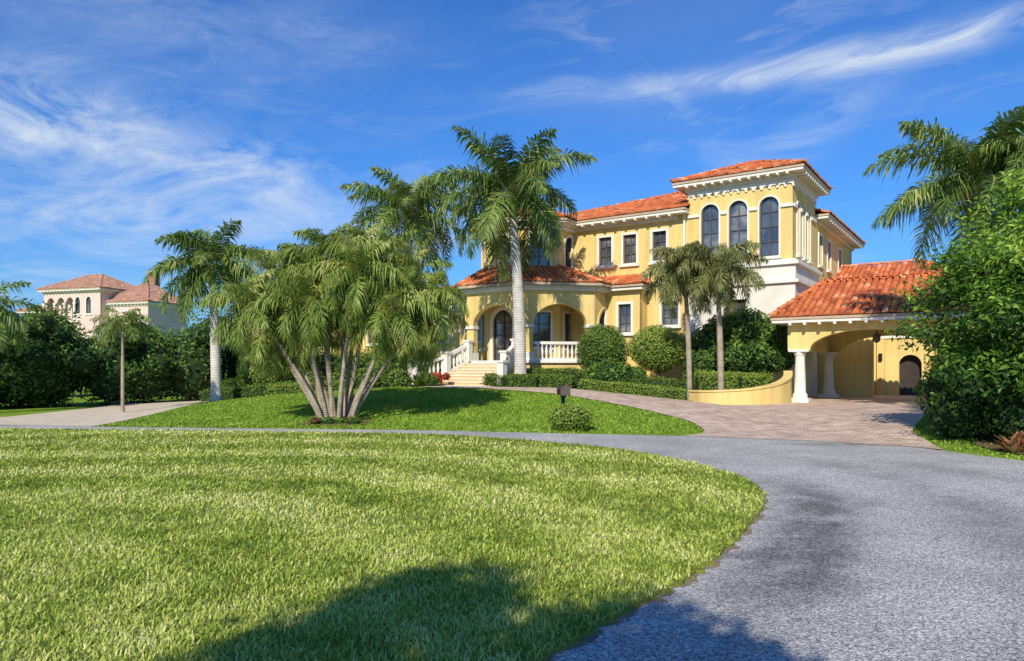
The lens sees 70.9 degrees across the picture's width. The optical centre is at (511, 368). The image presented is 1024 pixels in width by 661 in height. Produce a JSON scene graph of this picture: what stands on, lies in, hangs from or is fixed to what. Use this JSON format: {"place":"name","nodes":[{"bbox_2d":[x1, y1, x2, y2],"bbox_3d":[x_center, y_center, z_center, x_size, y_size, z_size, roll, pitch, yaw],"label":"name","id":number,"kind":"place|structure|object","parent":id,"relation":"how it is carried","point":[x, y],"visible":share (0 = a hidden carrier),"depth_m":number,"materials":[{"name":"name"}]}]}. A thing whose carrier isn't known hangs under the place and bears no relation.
{"place":"outdoors","nodes":[
{"label":"outdoors","id":0,"kind":"place"},
{"bbox_2d":[0,400,208,425],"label":"side driveway","id":1,"kind":"structure","parent":0,"point":[101,415],"depth_m":25.35,"materials":[{"name":"beige concrete"}]},
{"bbox_2d":[0,427,765,660],"bbox_3d":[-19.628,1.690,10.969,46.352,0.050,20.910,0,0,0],"label":"island lawn","id":2,"kind":"structure","parent":0,"point":[585,633],"depth_m":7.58,"materials":[{"name":"green plant"}]},
{"bbox_2d":[483,372,490,384],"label":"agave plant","id":3,"kind":"object","parent":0,"point":[487,379],"visible":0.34,"depth_m":32.33,"materials":[{"name":"green plant"}]},
{"bbox_2d":[0,425,1023,660],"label":"road","id":4,"kind":"structure","parent":0,"point":[858,552],"depth_m":6.26,"materials":[{"name":"grey asphalt"}]},
{"bbox_2d":[545,481,768,660],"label":"soil edge","id":5,"kind":"object","parent":4,"relation":"on","point":[618,620],"visible":0.22,"depth_m":5.29,"materials":[{"name":"brown soil"}]},
{"bbox_2d":[0,386,1023,460],"bbox_3d":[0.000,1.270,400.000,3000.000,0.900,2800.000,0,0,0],"label":"lawn ground","id":6,"kind":"structure","parent":0,"point":[9,412],"depth_m":23.44,"materials":[{"name":"green plant"}]},
{"bbox_2d":[0,280,47,355],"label":"royal palm tree","id":7,"kind":"object","parent":6,"relation":"on","point":[15,319],"visible":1,"depth_m":27.61,"materials":[{"name":"green plant"}]},
{"bbox_2d":[16,271,185,339],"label":"pink villa","id":8,"kind":"object","parent":6,"relation":"on","point":[87,298],"visible":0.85,"depth_m":77.23,"materials":[{"name":"paint"}]},
{"bbox_2d":[77,298,90,312],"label":"window glass","id":9,"kind":"structure","parent":8,"relation":"in","point":[77,298],"depth_m":76.88,"materials":[{"name":"glass"}]},
{"bbox_2d":[89,306,157,412],"bbox_3d":[-14.269,-0.312,26.461,2.250,4.076,2.217,0,0,-28],"label":"palm tree","id":10,"kind":"object","parent":6,"relation":"on","point":[110,326],"visible":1,"depth_m":26.45,"materials":[{"name":"green plant"}]},
{"bbox_2d":[0,308,274,408],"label":"hedge row","id":11,"kind":"object","parent":6,"relation":"on","point":[54,364],"visible":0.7,"depth_m":32.02,"materials":[{"name":"green plant"}]},
{"bbox_2d":[0,301,297,395],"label":"hedge row","id":12,"kind":"object","parent":6,"relation":"on","point":[91,340],"visible":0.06,"depth_m":43.12,"materials":[{"name":"green plant"}]},
{"bbox_2d":[142,218,276,400],"bbox_3d":[-12.654,-2.408,30.972,5.309,7.817,5.008,0,0,0],"label":"royal palm tree","id":13,"kind":"object","parent":6,"relation":"on","point":[197,276],"visible":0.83,"depth_m":30.25,"materials":[{"name":"green plant"}]},
{"bbox_2d":[301,418,372,425],"bbox_3d":[-5.356,1.619,21.950,2.128,0.123,1.900,0,0,0],"label":"mulch bed","id":14,"kind":"object","parent":6,"relation":"on","point":[340,423],"visible":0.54,"depth_m":21.45,"materials":[{"name":"brown soil"}]},
{"bbox_2d":[308,416,318,423],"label":"bromeliad plant","id":15,"kind":"object","parent":14,"relation":"on","point":[314,420],"visible":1,"depth_m":21.43,"materials":[{"name":"red plant"}]},
{"bbox_2d":[197,222,469,417],"bbox_3d":[-5.316,-1.548,22.295,8.161,6.647,5.242,0,0,0],"label":"clustered palm tree","id":16,"kind":"object","parent":14,"relation":"on","point":[312,293],"visible":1,"depth_m":21.43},
{"bbox_2d":[308,415,362,424],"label":"ground cover","id":17,"kind":"object","parent":14,"relation":"on","point":[341,420],"visible":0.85,"depth_m":21.57,"materials":[{"name":"green plant"}]},
{"bbox_2d":[431,371,450,384],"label":"red flowers","id":18,"kind":"object","parent":6,"relation":"on","point":[445,376],"visible":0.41,"depth_m":33.18,"materials":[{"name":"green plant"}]},
{"bbox_2d":[557,385,569,405],"bbox_3d":[1.463,1.135,20.349,0.297,1.370,0.545,0,0,-9],"label":"mailbox","id":19,"kind":"object","parent":6,"relation":"on","point":[563,391],"visible":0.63,"depth_m":20.09,"materials":[{"name":"black paint"}]},
{"bbox_2d":[560,385,569,395],"bbox_3d":[1.493,0.605,20.091,0.280,0.290,0.025,0,0,-9],"label":"door","id":20,"kind":"structure","parent":19,"relation":"in","point":[565,390],"depth_m":20.08,"materials":[{"name":"grey metal"}]},
{"bbox_2d":[547,402,592,431],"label":"bush","id":21,"kind":"object","parent":6,"relation":"on","point":[566,416],"visible":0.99,"depth_m":19.29,"materials":[{"name":"green plant"}]},
{"bbox_2d":[298,159,973,402],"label":"yellow mansion","id":22,"kind":"structure","parent":6,"relation":"on","point":[822,297],"depth_m":34.86,"materials":[{"name":"paint"}]},
{"bbox_2d":[494,310,511,360],"bbox_3d":[-0.411,-1.735,37.482,1.246,2.626,0.080,0,0,34],"label":"door frame","id":23,"kind":"structure","parent":22,"relation":"in","point":[498,313],"depth_m":37.75,"materials":[{"name":"wood"}]},
{"bbox_2d":[298,198,777,359],"bbox_3d":[0.513,-4.110,41.798,35.141,7.376,10.780,0,0,18],"label":"window glass","id":24,"kind":"structure","parent":22,"relation":"in","point":[544,318],"depth_m":35.74,"materials":[{"name":"glass"}]},
{"bbox_2d":[900,355,921,395],"bbox_3d":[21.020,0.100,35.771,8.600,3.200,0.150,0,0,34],"label":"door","id":25,"kind":"structure","parent":22,"relation":"in","point":[910,365],"depth_m":36.32,"materials":[{"name":"wood"}]},
{"bbox_2d":[689,379,791,404],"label":"wall","id":26,"kind":"structure","parent":6,"relation":"on","point":[780,394],"depth_m":27.47,"materials":[{"name":"yellow paint"}]},
{"bbox_2d":[688,371,792,391],"bbox_3d":[9.342,0.500,28.167,4.400,0.840,1.856,0,0,-8],"label":"coping","id":27,"kind":"object","parent":26,"relation":"on","point":[787,376],"visible":1,"depth_m":27.71,"materials":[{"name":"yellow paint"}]},
{"bbox_2d":[862,105,1023,321],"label":"royal palm tree","id":28,"kind":"object","parent":6,"relation":"on","point":[945,194],"visible":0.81,"depth_m":20.76,"materials":[{"name":"green plant"}]},
{"bbox_2d":[936,128,1023,237],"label":"royal palm tree","id":29,"kind":"object","parent":6,"relation":"on","point":[996,144],"visible":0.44,"depth_m":19.65,"materials":[{"name":"green plant"}]},
{"bbox_2d":[972,433,1023,453],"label":"mulch bed","id":30,"kind":"object","parent":6,"relation":"on","point":[983,442],"visible":0.35,"depth_m":15.53,"materials":[{"name":"brown soil"}]},
{"bbox_2d":[884,214,1023,410],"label":"broadleaf tree","id":31,"kind":"object","parent":30,"relation":"on","point":[986,352],"visible":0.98,"depth_m":15.02,"materials":[{"name":"green plant"}]},
{"bbox_2d":[912,328,1023,444],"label":"dark shrub","id":32,"kind":"object","parent":30,"relation":"on","point":[954,416],"visible":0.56,"depth_m":16.13,"materials":[{"name":"green plant"}]},
{"bbox_2d":[938,168,1023,311],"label":"broadleaf tree","id":33,"kind":"object","parent":30,"relation":"on","point":[1016,197],"visible":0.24,"depth_m":17.32,"materials":[{"name":"green plant"}]},
{"bbox_2d":[996,431,1023,452],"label":"bromeliad plant","id":34,"kind":"object","parent":30,"relation":"on","point":[1014,446],"visible":0.99,"depth_m":14.20,"materials":[{"name":"red plant"}]},
{"bbox_2d":[1010,431,1023,447],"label":"bromeliad plant","id":35,"kind":"object","parent":30,"relation":"on","point":[1022,442],"visible":0.34,"depth_m":14.41,"materials":[{"name":"red plant"}]},
{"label":"mulch bed","id":36,"kind":"object","parent":6,"relation":"on","visible":0},
{"bbox_2d":[424,125,597,373],"bbox_3d":[-0.157,-4.716,31.789,7.836,11.234,7.763,0,0,0],"label":"royal palm tree","id":37,"kind":"object","parent":36,"relation":"on","point":[524,187],"visible":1,"depth_m":31.43,"materials":[{"name":"green plant"}]},
{"bbox_2d":[481,372,573,388],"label":"clipped hedge","id":38,"kind":"object","parent":36,"relation":"on","point":[531,380],"visible":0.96,"depth_m":30.66,"materials":[{"name":"green plant"}]},
{"bbox_2d":[512,367,584,377],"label":"clipped hedge","id":39,"kind":"object","parent":36,"relation":"on","point":[538,370],"visible":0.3,"depth_m":32.81,"materials":[{"name":"green plant"}]},
{"bbox_2d":[575,323,628,369],"bbox_3d":[4.058,-0.511,32.501,2.417,3.110,2.284,0,0,0],"label":"round shrub","id":40,"kind":"object","parent":36,"relation":"on","point":[600,343],"visible":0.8,"depth_m":31.79,"materials":[{"name":"green plant"}]},
{"bbox_2d":[586,357,646,382],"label":"spiky shrub","id":41,"kind":"object","parent":36,"relation":"on","point":[606,370],"visible":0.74,"depth_m":30.68,"materials":[{"name":"green plant"}]},
{"bbox_2d":[559,366,686,393],"bbox_3d":[4.758,0.577,31.090,5.538,1.510,1.286,0,0,16],"label":"clipped hedge","id":42,"kind":"object","parent":36,"relation":"on","point":[666,381],"visible":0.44,"depth_m":30.59,"materials":[{"name":"green plant"}]},
{"bbox_2d":[578,377,686,399],"bbox_3d":[4.969,0.842,29.892,4.469,0.942,1.030,0,0,17],"label":"clipped hedge","id":43,"kind":"object","parent":36,"relation":"on","point":[646,390],"visible":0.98,"depth_m":29.61,"materials":[{"name":"green plant"}]},
{"bbox_2d":[628,324,685,378],"bbox_3d":[6.601,-0.376,32.479,2.830,3.336,2.289,0,0,0],"label":"round shrub","id":44,"kind":"object","parent":36,"relation":"on","point":[658,350],"visible":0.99,"depth_m":31.82,"materials":[{"name":"green plant"}]},
{"bbox_2d":[640,240,724,399],"bbox_3d":[7.340,-1.981,29.986,3.565,6.807,3.836,0,0,-25],"label":"foxtail palm tree","id":45,"kind":"object","parent":36,"relation":"on","point":[670,276],"visible":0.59,"depth_m":29.89,"materials":[{"name":"green plant"}]},
{"bbox_2d":[665,239,769,389],"bbox_3d":[8.337,-1.894,29.032,4.236,6.744,3.799,0,0,0],"label":"foxtail palm tree","id":46,"kind":"object","parent":36,"relation":"on","point":[721,280],"visible":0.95,"depth_m":28.67,"materials":[{"name":"green plant"}]},
{"bbox_2d":[683,371,762,389],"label":"clipped hedge","id":47,"kind":"object","parent":36,"relation":"on","point":[685,377],"visible":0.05,"depth_m":30.57,"materials":[{"name":"green plant"}]},
{"bbox_2d":[693,369,773,389],"bbox_3d":[9.160,0.696,29.634,3.365,1.425,1.460,0,0,-8],"label":"clipped hedge","id":48,"kind":"object","parent":36,"relation":"on","point":[707,382],"visible":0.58,"depth_m":29.26,"materials":[{"name":"green plant"}]},
{"bbox_2d":[682,304,794,377],"bbox_3d":[9.820,-1.072,31.457,4.935,3.510,3.322,0,0,0],"label":"broadleaf shrub","id":49,"kind":"object","parent":36,"relation":"on","point":[755,341],"visible":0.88,"depth_m":30.52,"materials":[{"name":"green plant"}]},
{"bbox_3d":[-10.025,1.186,38.802,11.950,0.785,15.069,0,0,0],"label":"mulch bed","id":50,"kind":"object","parent":6,"relation":"on","visible":0},
{"bbox_2d":[221,377,241,388],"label":"clipped hedge","id":51,"kind":"object","parent":50,"relation":"on","point":[230,382],"visible":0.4,"depth_m":34.20,"materials":[{"name":"green plant"}]},
{"bbox_2d":[197,380,297,401],"bbox_3d":[-11.873,1.010,32.671,4.913,1.061,1.269,0,0,9],"label":"clipped hedge","id":52,"kind":"object","parent":50,"relation":"on","point":[244,391],"visible":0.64,"depth_m":32.36,"materials":[{"name":"green plant"}]},
{"bbox_2d":[235,356,290,387],"bbox_3d":[-11.670,0.213,33.985,2.724,2.235,2.560,0,0,0],"label":"round shrub","id":53,"kind":"object","parent":50,"relation":"on","point":[246,376],"visible":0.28,"depth_m":33.15,"materials":[{"name":"green plant"}]},
{"bbox_2d":[264,379,349,394],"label":"clipped hedge","id":54,"kind":"object","parent":50,"relation":"on","point":[284,388],"visible":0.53,"depth_m":31.37,"materials":[{"name":"green plant"}]},
{"bbox_2d":[288,346,455,388],"bbox_3d":[-7.434,0.055,35.366,9.337,2.901,6.779,0,0,11],"label":"shrub border","id":55,"kind":"object","parent":50,"relation":"on","point":[394,374],"visible":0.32,"depth_m":33.30,"materials":[{"name":"green plant"}]},
{"bbox_2d":[338,166,477,384],"bbox_3d":[-4.955,-4.491,35.004,6.609,10.783,6.918,0,0,-30],"label":"royal palm tree","id":56,"kind":"object","parent":50,"relation":"on","point":[431,232],"visible":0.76,"depth_m":34.40,"materials":[{"name":"green plant"}]},
{"bbox_2d":[410,374,429,385],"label":"agave plant","id":57,"kind":"object","parent":50,"relation":"on","point":[417,382],"visible":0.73,"depth_m":32.40,"materials":[{"name":"green plant"}]},
{"bbox_2d":[0,0,1023,334],"label":"sky","id":58,"kind":"structure","parent":0,"point":[125,125],"materials":[{"name":"blue"}]},
{"bbox_2d":[424,386,940,448],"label":"paver driveway","id":59,"kind":"structure","parent":0,"point":[886,419],"depth_m":21.75,"materials":[{"name":"brick"}]},
{"bbox_2d":[421,371,436,385],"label":"agave plant","id":60,"kind":"object","parent":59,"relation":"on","point":[430,378],"visible":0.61,"depth_m":32.42,"materials":[{"name":"green plant"}]}
]}

